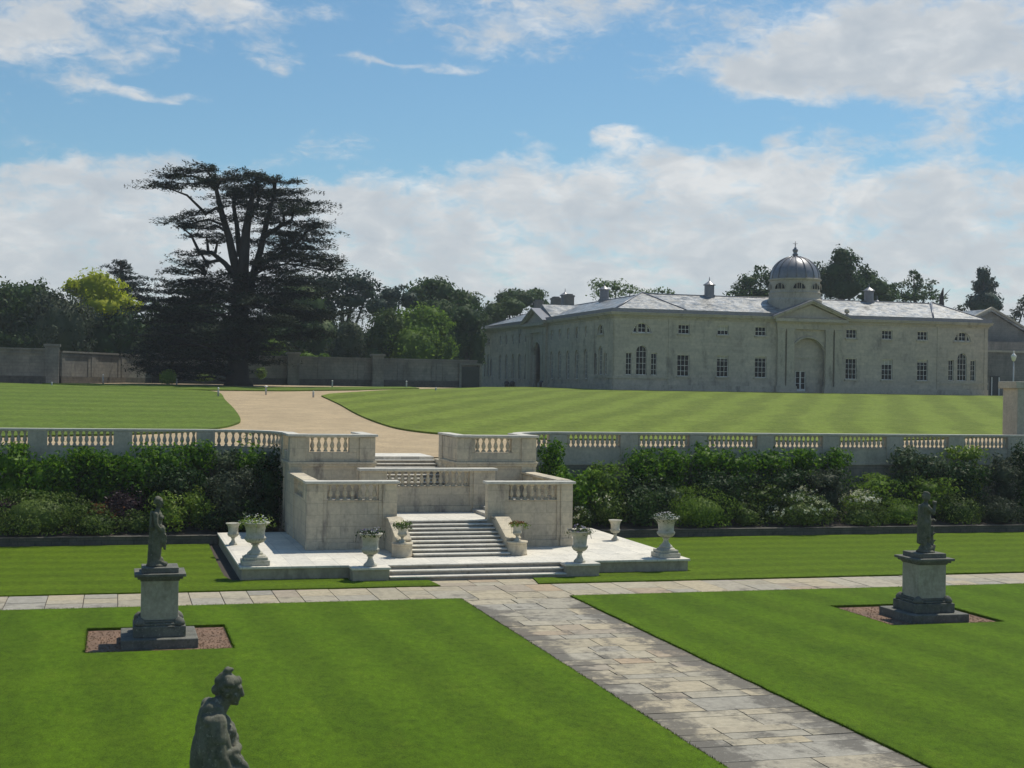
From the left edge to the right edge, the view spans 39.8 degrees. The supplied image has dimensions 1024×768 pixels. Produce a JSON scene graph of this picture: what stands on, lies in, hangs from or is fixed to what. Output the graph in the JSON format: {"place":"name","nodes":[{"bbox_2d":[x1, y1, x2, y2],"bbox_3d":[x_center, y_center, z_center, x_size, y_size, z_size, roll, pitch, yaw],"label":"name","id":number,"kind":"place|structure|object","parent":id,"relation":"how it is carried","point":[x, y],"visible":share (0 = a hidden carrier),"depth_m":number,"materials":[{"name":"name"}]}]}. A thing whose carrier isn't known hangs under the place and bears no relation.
{"place":"outdoors","nodes":[
{"label":"outdoors","id":0,"kind":"place"},
{"bbox_2d":[0,508,217,536],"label":"planting bed","id":1,"kind":"object","parent":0,"point":[189,530],"visible":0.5,"depth_m":54.88,"materials":[{"name":"soil"}]},
{"bbox_2d":[0,440,45,504],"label":"garden shrub","id":2,"kind":"object","parent":1,"relation":"on","point":[14,458],"visible":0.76,"depth_m":55.44,"materials":[{"name":"green plant"}]},
{"bbox_2d":[8,454,67,503],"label":"garden shrub","id":3,"kind":"object","parent":1,"relation":"on","point":[34,482],"visible":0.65,"depth_m":55.49,"materials":[{"name":"green plant"}]},
{"bbox_2d":[0,488,91,536],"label":"garden shrub","id":4,"kind":"object","parent":1,"relation":"on","point":[42,515],"visible":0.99,"depth_m":53.74,"materials":[{"name":"green plant"}]},
{"bbox_2d":[36,441,86,513],"bbox_3d":[-17.822,3.803,56.200,2.160,3.103,2.229,1,0,-16],"label":"garden shrub","id":5,"kind":"object","parent":1,"relation":"on","point":[68,471],"visible":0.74,"depth_m":55.87,"materials":[{"name":"green plant"}]},
{"bbox_2d":[68,445,103,513],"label":"garden shrub","id":6,"kind":"object","parent":1,"relation":"on","point":[86,464],"visible":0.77,"depth_m":56.35,"materials":[{"name":"green plant"}]},
{"bbox_2d":[67,501,128,535],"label":"garden shrub","id":7,"kind":"object","parent":1,"relation":"on","point":[97,523],"visible":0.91,"depth_m":54.14,"materials":[{"name":"green plant"}]},
{"bbox_2d":[86,446,130,507],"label":"garden shrub","id":8,"kind":"object","parent":1,"relation":"on","point":[106,476],"visible":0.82,"depth_m":56.26,"materials":[{"name":"green plant"}]},
{"bbox_2d":[98,484,150,527],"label":"garden shrub","id":9,"kind":"object","parent":1,"relation":"on","point":[126,501],"visible":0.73,"depth_m":55.36,"materials":[{"name":"purple plant"}]},
{"bbox_2d":[114,442,167,506],"bbox_3d":[-14.893,3.876,56.989,2.369,3.089,2.345,1,0,0],"label":"garden shrub","id":10,"kind":"object","parent":1,"relation":"on","point":[136,468],"visible":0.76,"depth_m":56.52,"materials":[{"name":"green plant"}]},
{"bbox_2d":[140,440,193,501],"bbox_3d":[-14.014,3.818,57.401,2.393,3.164,2.106,1,0,21],"label":"garden shrub","id":11,"kind":"object","parent":1,"relation":"on","point":[164,458],"visible":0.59,"depth_m":57.08,"materials":[{"name":"green plant"}]},
{"bbox_2d":[143,490,202,531],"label":"garden shrub","id":12,"kind":"object","parent":1,"relation":"on","point":[171,512],"visible":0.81,"depth_m":55.27,"materials":[{"name":"green plant"}]},
{"bbox_2d":[139,461,211,522],"bbox_3d":[-13.392,4.279,56.704,3.103,2.623,2.565,1,0,-16],"label":"garden shrub","id":13,"kind":"object","parent":1,"relation":"on","point":[176,483],"visible":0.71,"depth_m":56.25,"materials":[{"name":"green plant"}]},
{"bbox_2d":[179,439,218,500],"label":"garden shrub","id":14,"kind":"object","parent":1,"relation":"on","point":[199,459],"visible":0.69,"depth_m":57.58,"materials":[{"name":"green plant"}]},
{"bbox_2d":[180,486,219,529],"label":"garden shrub","id":15,"kind":"object","parent":1,"relation":"on","point":[202,503],"visible":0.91,"depth_m":55.80,"materials":[{"name":"green plant"}]},
{"bbox_2d":[200,456,266,528],"bbox_3d":[-11.110,4.335,56.661,2.838,2.875,2.815,1,0,-16],"label":"garden shrub","id":16,"kind":"object","parent":1,"relation":"on","point":[230,489],"visible":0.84,"depth_m":56.26,"materials":[{"name":"green plant"}]},
{"bbox_2d":[0,383,240,437],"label":"lawn","id":17,"kind":"structure","parent":0,"point":[24,405],"depth_m":90.83,"materials":[{"name":"green plant"}]},
{"bbox_2d":[189,666,248,767],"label":"crowned statue","id":18,"kind":"object","parent":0,"point":[216,743],"visible":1,"depth_m":12.88,"materials":[{"name":"stone"}]},
{"bbox_2d":[0,544,439,596],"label":"lawn","id":19,"kind":"structure","parent":0,"point":[61,570],"depth_m":45.67,"materials":[{"name":"green plant"}]},
{"bbox_2d":[42,383,418,390],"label":"verge","id":20,"kind":"structure","parent":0,"point":[214,388],"depth_m":127.33,"materials":[{"name":"green plant"}]},
{"bbox_2d":[0,598,727,767],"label":"lawn","id":21,"kind":"structure","parent":0,"point":[441,683],"depth_m":28.35,"materials":[{"name":"green plant"}]},
{"bbox_2d":[85,627,232,652],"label":"soil","id":22,"kind":"structure","parent":21,"relation":"on","point":[208,633],"depth_m":34.55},
{"bbox_2d":[121,563,197,649],"bbox_3d":[-8.541,5.340,34.279,1.780,1.880,1.780,1,0,-16],"label":"statue pedestal","id":23,"kind":"object","parent":22,"relation":"on","point":[158,621],"visible":0.99,"depth_m":33.80,"materials":[{"name":"stone"}]},
{"bbox_2d":[146,496,167,566],"bbox_3d":[-8.565,3.616,34.222,0.554,1.820,0.468,1,0,28],"label":"draped statue","id":24,"kind":"object","parent":23,"relation":"on","point":[157,539],"visible":0.97,"depth_m":34.09,"materials":[{"name":"stone"}]},
{"bbox_2d":[432,579,537,586],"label":"path","id":25,"kind":"structure","parent":0,"point":[487,582],"depth_m":45.42,"materials":[{"name":"beige stone"}]},
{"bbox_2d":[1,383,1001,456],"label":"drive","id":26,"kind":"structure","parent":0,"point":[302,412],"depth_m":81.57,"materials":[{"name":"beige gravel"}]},
{"bbox_2d":[0,573,1023,609],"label":"path","id":27,"kind":"structure","parent":0,"point":[312,595],"depth_m":43.39,"materials":[{"name":"beige stone"}]},
{"bbox_2d":[0,0,1023,332],"label":"sky","id":28,"kind":"structure","parent":0,"point":[556,147],"materials":[{"name":"blue"}]},
{"bbox_2d":[72,385,1021,544],"bbox_3d":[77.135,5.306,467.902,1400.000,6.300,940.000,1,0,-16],"label":"ground","id":29,"kind":"structure","parent":0,"point":[222,530],"depth_m":58.89,"materials":[{"name":"green plant"}]},
{"bbox_2d":[0,276,52,347],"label":"oak tree","id":30,"kind":"object","parent":29,"relation":"on","point":[15,299],"visible":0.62,"depth_m":163.59,"materials":[{"name":"green plant"}]},
{"bbox_2d":[0,344,60,383],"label":"garden wall","id":31,"kind":"structure","parent":29,"relation":"on","point":[31,365],"depth_m":129.65,"materials":[{"name":"stone"}]},
{"bbox_2d":[16,287,103,351],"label":"oak tree","id":32,"kind":"object","parent":29,"relation":"on","point":[64,323],"visible":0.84,"depth_m":151.10,"materials":[{"name":"green plant"}]},
{"bbox_2d":[60,267,143,317],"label":"golden tree","id":33,"kind":"object","parent":29,"relation":"on","point":[99,291],"visible":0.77,"depth_m":158.35,"materials":[{"name":"green plant"}]},
{"bbox_2d":[59,351,151,382],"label":"garden wall","id":34,"kind":"structure","parent":29,"relation":"on","point":[82,367],"depth_m":136.28,"materials":[{"name":"stone"}]},
{"bbox_2d":[0,534,217,546],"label":"kerb wall","id":35,"kind":"structure","parent":29,"relation":"on","point":[210,539],"depth_m":53.79,"materials":[{"name":"stone"}]},
{"bbox_2d":[77,302,149,353],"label":"dark tree","id":36,"kind":"object","parent":29,"relation":"on","point":[108,327],"visible":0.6,"depth_m":157.22,"materials":[{"name":"green plant"}]},
{"bbox_2d":[98,259,165,313],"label":"cedar tree","id":37,"kind":"object","parent":29,"relation":"on","point":[121,270],"visible":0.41,"depth_m":175.22,"materials":[{"name":"green plant"}]},
{"bbox_2d":[0,428,286,531],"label":"terrace balustrade","id":38,"kind":"object","parent":29,"relation":"on","point":[38,437],"visible":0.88,"depth_m":57.64,"materials":[{"name":"stone"}]},
{"bbox_2d":[112,159,374,385],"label":"cedar tree","id":39,"kind":"object","parent":29,"relation":"on","point":[241,296],"visible":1,"depth_m":136.78,"materials":[{"name":"green plant"}]},
{"bbox_2d":[232,433,269,504],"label":"garden shrub","id":40,"kind":"object","parent":29,"relation":"on","point":[247,459],"visible":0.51,"depth_m":57.43,"materials":[{"name":"green plant"}]},
{"bbox_2d":[221,494,284,529],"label":"garden shrub","id":41,"kind":"object","parent":29,"relation":"on","point":[252,510],"visible":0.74,"depth_m":55.89,"materials":[{"name":"green plant"}]},
{"bbox_2d":[249,443,283,527],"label":"garden shrub","id":42,"kind":"object","parent":29,"relation":"on","point":[270,480],"visible":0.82,"depth_m":56.84,"materials":[{"name":"green plant"}]},
{"bbox_2d":[258,283,349,355],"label":"oak tree","id":43,"kind":"object","parent":29,"relation":"on","point":[319,346],"visible":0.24,"depth_m":175.22,"materials":[{"name":"green plant"}]},
{"bbox_2d":[151,352,478,387],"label":"garden wall","id":44,"kind":"structure","parent":29,"relation":"on","point":[377,370],"depth_m":152.29,"materials":[{"name":"stone"}]},
{"bbox_2d":[299,268,387,325],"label":"pine tree","id":45,"kind":"object","parent":29,"relation":"on","point":[363,289],"visible":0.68,"depth_m":189.05,"materials":[{"name":"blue plant"}]},
{"bbox_2d":[323,318,370,357],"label":"holly tree","id":46,"kind":"object","parent":29,"relation":"on","point":[352,344],"visible":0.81,"depth_m":159.79,"materials":[{"name":"green plant"}]},
{"bbox_2d":[359,307,407,357],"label":"bay tree","id":47,"kind":"object","parent":29,"relation":"on","point":[386,323],"visible":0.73,"depth_m":163.13,"materials":[{"name":"green plant"}]},
{"bbox_2d":[358,284,423,317],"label":"pine tree","id":48,"kind":"object","parent":29,"relation":"on","point":[392,297],"visible":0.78,"depth_m":197.30,"materials":[{"name":"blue plant"}]},
{"bbox_2d":[382,301,459,359],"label":"lime tree","id":49,"kind":"object","parent":29,"relation":"on","point":[424,335],"visible":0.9,"depth_m":166.10,"materials":[{"name":"green plant"}]},
{"bbox_2d":[402,275,487,326],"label":"oak tree","id":50,"kind":"object","parent":29,"relation":"on","point":[444,294],"visible":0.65,"depth_m":202.98,"materials":[{"name":"green plant"}]},
{"bbox_2d":[217,432,689,580],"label":"garden staircase","id":51,"kind":"structure","parent":29,"relation":"on","point":[460,503],"depth_m":51.22,"materials":[{"name":"stone"}]},
{"bbox_2d":[237,513,275,565],"bbox_3d":[-8.232,4.986,45.594,1.338,1.640,1.450,1,0,-16],"label":"stone urn","id":52,"kind":"object","parent":51,"relation":"on","point":[255,537],"visible":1,"depth_m":45.28,"materials":[{"name":"white stone"}]},
{"bbox_2d":[355,527,385,566],"bbox_3d":[-4.600,5.220,45.590,0.934,1.281,1.099,1,0,18],"label":"stone urn","id":53,"kind":"object","parent":51,"relation":"on","point":[370,549],"visible":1,"depth_m":45.39,"materials":[{"name":"white stone"}]},
{"bbox_2d":[649,511,680,557],"bbox_3d":[5.356,5.240,49.304,1.086,1.571,1.258,1,0,17],"label":"stone urn","id":54,"kind":"object","parent":51,"relation":"on","point":[665,548],"visible":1,"depth_m":49.10,"materials":[{"name":"white stone"}]},
{"bbox_2d":[444,299,487,366],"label":"oak tree","id":55,"kind":"object","parent":29,"relation":"on","point":[469,336],"visible":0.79,"depth_m":182.36,"materials":[{"name":"green plant"}]},
{"bbox_2d":[479,295,532,325],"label":"oak tree","id":56,"kind":"object","parent":29,"relation":"on","point":[507,308],"visible":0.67,"depth_m":220.02,"materials":[{"name":"green plant"}]},
{"bbox_2d":[494,287,550,317],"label":"oak tree","id":57,"kind":"object","parent":29,"relation":"on","point":[528,297],"visible":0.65,"depth_m":246.51,"materials":[{"name":"green plant"}]},
{"bbox_2d":[536,435,566,477],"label":"garden shrub","id":58,"kind":"object","parent":29,"relation":"on","point":[552,453],"visible":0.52,"depth_m":60.80,"materials":[{"name":"green plant"}]},
{"bbox_2d":[478,241,993,395],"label":"stable block","id":59,"kind":"structure","parent":29,"relation":"on","point":[793,332],"depth_m":161.09,"materials":[{"name":"stone"}]},
{"bbox_2d":[722,265,770,296],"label":"oak tree","id":60,"kind":"object","parent":29,"relation":"on","point":[750,284],"visible":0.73,"depth_m":223.69,"materials":[{"name":"green plant"}]},
{"bbox_2d":[513,432,1023,501],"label":"terrace balustrade","id":61,"kind":"object","parent":29,"relation":"on","point":[869,459],"visible":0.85,"depth_m":65.68,"materials":[{"name":"stone"}]},
{"bbox_2d":[599,524,1023,537],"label":"kerb wall","id":62,"kind":"structure","parent":29,"relation":"on","point":[696,532],"depth_m":61.82,"materials":[{"name":"stone"}]},
{"bbox_2d":[820,244,867,299],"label":"lime tree","id":63,"kind":"object","parent":29,"relation":"on","point":[840,279],"visible":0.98,"depth_m":219.61,"materials":[{"name":"green plant"}]},
{"bbox_2d":[855,263,903,301],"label":"oak tree","id":64,"kind":"object","parent":29,"relation":"on","point":[884,291],"visible":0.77,"depth_m":226.13,"materials":[{"name":"green plant"}]},
{"bbox_2d":[889,269,947,303],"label":"oak tree","id":65,"kind":"object","parent":29,"relation":"on","point":[914,295],"visible":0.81,"depth_m":231.31,"materials":[{"name":"green plant"}]},
{"bbox_2d":[963,267,1003,310],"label":"cypress tree","id":66,"kind":"object","parent":29,"relation":"on","point":[984,297],"visible":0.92,"depth_m":244.28,"materials":[{"name":"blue plant"}]},
{"bbox_2d":[998,381,1023,446],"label":"end pier","id":67,"kind":"structure","parent":29,"relation":"on","point":[1013,407],"depth_m":70.61,"materials":[{"name":"stone"}]},
{"bbox_2d":[321,387,1002,441],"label":"lawn","id":68,"kind":"structure","parent":0,"point":[487,411],"depth_m":104.77,"materials":[{"name":"green plant"}]},
{"bbox_2d":[464,596,927,767],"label":"path","id":69,"kind":"structure","parent":0,"point":[703,706],"depth_m":29.21,"materials":[{"name":"beige stone"}]},
{"bbox_2d":[533,532,1023,583],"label":"lawn","id":70,"kind":"structure","parent":0,"point":[766,557],"depth_m":54.04,"materials":[{"name":"green plant"}]},
{"bbox_2d":[570,583,1023,767],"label":"lawn","id":71,"kind":"structure","parent":0,"point":[948,695],"depth_m":33.58,"materials":[{"name":"green plant"}]},
{"bbox_2d":[0,570,1022,767],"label":"grass","id":72,"kind":"structure","parent":71,"relation":"on","point":[588,678],"depth_m":38.44,"materials":[{"name":"green plant"}]},
{"bbox_2d":[839,606,996,624],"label":"soil","id":73,"kind":"structure","parent":71,"relation":"on","point":[862,611],"depth_m":40.09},
{"bbox_2d":[879,550,968,623],"bbox_3d":[11.592,5.666,39.839,1.780,1.880,1.780,1,0,-16],"label":"statue pedestal","id":74,"kind":"object","parent":73,"relation":"on","point":[922,597],"visible":0.98,"depth_m":39.41,"materials":[{"name":"stone"}]},
{"bbox_2d":[916,491,936,552],"bbox_3d":[11.665,3.936,39.835,0.553,1.834,0.516,1,0,29],"label":"cloaked statue","id":75,"kind":"object","parent":74,"relation":"on","point":[925,534],"visible":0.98,"depth_m":39.69,"materials":[{"name":"stone"}]},
{"bbox_2d":[572,502,1023,529],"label":"planting bed","id":76,"kind":"object","parent":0,"point":[733,525],"depth_m":62.41,"materials":[{"name":"soil"}]},
{"bbox_2d":[566,467,604,516],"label":"garden shrub","id":77,"kind":"object","parent":76,"relation":"on","point":[582,490],"visible":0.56,"depth_m":60.42,"materials":[{"name":"green plant"}]},
{"bbox_2d":[579,460,632,512],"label":"garden shrub","id":78,"kind":"object","parent":76,"relation":"on","point":[609,479],"visible":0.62,"depth_m":61.13,"materials":[{"name":"green plant"}]},
{"bbox_2d":[585,491,628,527],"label":"garden shrub","id":79,"kind":"object","parent":76,"relation":"on","point":[604,511],"visible":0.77,"depth_m":60.09,"materials":[{"name":"green plant"}]},
{"bbox_2d":[610,481,671,525],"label":"garden shrub","id":80,"kind":"object","parent":76,"relation":"on","point":[639,510],"visible":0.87,"depth_m":60.42,"materials":[{"name":"green plant"}]},
{"bbox_2d":[620,445,670,510],"bbox_3d":[6.103,4.228,62.856,2.620,3.032,2.035,1,0,-16],"label":"garden shrub","id":81,"kind":"object","parent":76,"relation":"on","point":[643,468],"visible":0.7,"depth_m":62.47,"materials":[{"name":"green plant"}]},
{"bbox_2d":[614,473,683,515],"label":"garden shrub","id":82,"kind":"object","parent":76,"relation":"on","point":[646,485],"visible":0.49,"depth_m":61.51,"materials":[{"name":"green plant"}]},
{"bbox_2d":[648,444,695,496],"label":"garden shrub","id":83,"kind":"object","parent":76,"relation":"on","point":[673,463],"visible":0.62,"depth_m":62.88,"materials":[{"name":"green plant"}]},
{"bbox_2d":[666,483,742,527],"bbox_3d":[8.066,5.243,61.634,3.648,1.870,2.916,1,0,-16],"label":"garden shrub","id":84,"kind":"object","parent":76,"relation":"on","point":[699,511],"visible":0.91,"depth_m":60.92,"materials":[{"name":"green plant"}]},
{"bbox_2d":[681,440,735,497],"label":"garden shrub","id":85,"kind":"object","parent":76,"relation":"on","point":[708,458],"visible":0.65,"depth_m":63.39,"materials":[{"name":"green plant"}]},
{"bbox_2d":[664,466,761,517],"bbox_3d":[9.233,4.792,63.016,3.738,2.335,4.034,1,0,45],"label":"garden shrub","id":86,"kind":"object","parent":76,"relation":"on","point":[726,487],"visible":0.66,"depth_m":62.37,"materials":[{"name":"green plant"}]},
{"bbox_2d":[714,446,760,502],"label":"garden shrub","id":87,"kind":"object","parent":76,"relation":"on","point":[740,464],"visible":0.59,"depth_m":63.63,"materials":[{"name":"green plant"}]},
{"bbox_2d":[727,500,767,525],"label":"garden shrub","id":88,"kind":"object","parent":76,"relation":"on","point":[745,515],"visible":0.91,"depth_m":61.73,"materials":[{"name":"green plant"}]},
{"bbox_2d":[736,481,783,517],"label":"garden shrub","id":89,"kind":"object","parent":76,"relation":"on","point":[764,496],"visible":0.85,"depth_m":62.74,"materials":[{"name":"green plant"}]},
{"bbox_2d":[748,445,798,491],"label":"garden shrub","id":90,"kind":"object","parent":76,"relation":"on","point":[769,461],"visible":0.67,"depth_m":64.22,"materials":[{"name":"green plant"}]},
{"bbox_2d":[747,468,812,513],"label":"garden shrub","id":91,"kind":"object","parent":76,"relation":"on","point":[785,481],"visible":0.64,"depth_m":63.41,"materials":[{"name":"green plant"}]},
{"bbox_2d":[759,491,838,526],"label":"garden shrub","id":92,"kind":"object","parent":76,"relation":"on","point":[798,514],"visible":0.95,"depth_m":62.14,"materials":[{"name":"green plant"}]},
{"bbox_2d":[777,446,825,499],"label":"garden shrub","id":93,"kind":"object","parent":76,"relation":"on","point":[805,460],"visible":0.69,"depth_m":64.63,"materials":[{"name":"green plant"}]},
{"bbox_2d":[803,467,852,517],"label":"garden shrub","id":94,"kind":"object","parent":76,"relation":"on","point":[828,483],"visible":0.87,"depth_m":63.80,"materials":[{"name":"green plant"}]},
{"bbox_2d":[814,446,855,507],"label":"garden shrub","id":95,"kind":"object","parent":76,"relation":"on","point":[835,459],"visible":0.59,"depth_m":65.20,"materials":[{"name":"green plant"}]},
{"bbox_2d":[831,501,889,525],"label":"garden shrub","id":96,"kind":"object","parent":76,"relation":"on","point":[867,515],"visible":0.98,"depth_m":63.02,"materials":[{"name":"green plant"}]},
{"bbox_2d":[848,472,908,511],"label":"garden shrub","id":97,"kind":"object","parent":76,"relation":"on","point":[875,484],"visible":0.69,"depth_m":64.75,"materials":[{"name":"green plant"}]},
{"bbox_2d":[876,496,921,524],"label":"garden shrub","id":98,"kind":"object","parent":76,"relation":"on","point":[905,514],"visible":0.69,"depth_m":63.58,"materials":[{"name":"green plant"}]},
{"bbox_2d":[884,444,928,505],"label":"garden shrub","id":99,"kind":"object","parent":76,"relation":"on","point":[904,461],"visible":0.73,"depth_m":65.84,"materials":[{"name":"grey plant"}]},
{"bbox_2d":[890,471,965,515],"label":"garden shrub","id":100,"kind":"object","parent":76,"relation":"on","point":[934,489],"visible":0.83,"depth_m":65.11,"materials":[{"name":"green plant"}]},
{"bbox_2d":[911,453,955,498],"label":"garden shrub","id":101,"kind":"object","parent":76,"relation":"on","point":[932,469],"visible":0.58,"depth_m":66.11,"materials":[{"name":"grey plant"}]},
{"bbox_2d":[932,492,985,524],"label":"garden shrub","id":102,"kind":"object","parent":76,"relation":"on","point":[961,511],"visible":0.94,"depth_m":64.47,"materials":[{"name":"green plant"}]},
{"bbox_2d":[929,461,997,506],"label":"garden shrub","id":103,"kind":"object","parent":76,"relation":"on","point":[966,475],"visible":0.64,"depth_m":66.02,"materials":[{"name":"green plant"}]},
{"bbox_2d":[936,440,994,503],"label":"garden shrub","id":104,"kind":"object","parent":76,"relation":"on","point":[967,454],"visible":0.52,"depth_m":67.00,"materials":[{"name":"green plant"}]},
{"bbox_2d":[970,495,1023,523],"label":"garden shrub","id":105,"kind":"object","parent":76,"relation":"on","point":[998,510],"visible":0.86,"depth_m":64.92,"materials":[{"name":"green plant"}]},
{"bbox_2d":[981,451,1023,505],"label":"garden shrub","id":106,"kind":"object","parent":76,"relation":"on","point":[1005,477],"visible":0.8,"depth_m":66.34,"materials":[{"name":"green plant"}]},
{"bbox_2d":[962,307,1023,395],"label":"riding house","id":107,"kind":"structure","parent":0,"point":[1005,336],"depth_m":188.13,"materials":[{"name":"stone"}]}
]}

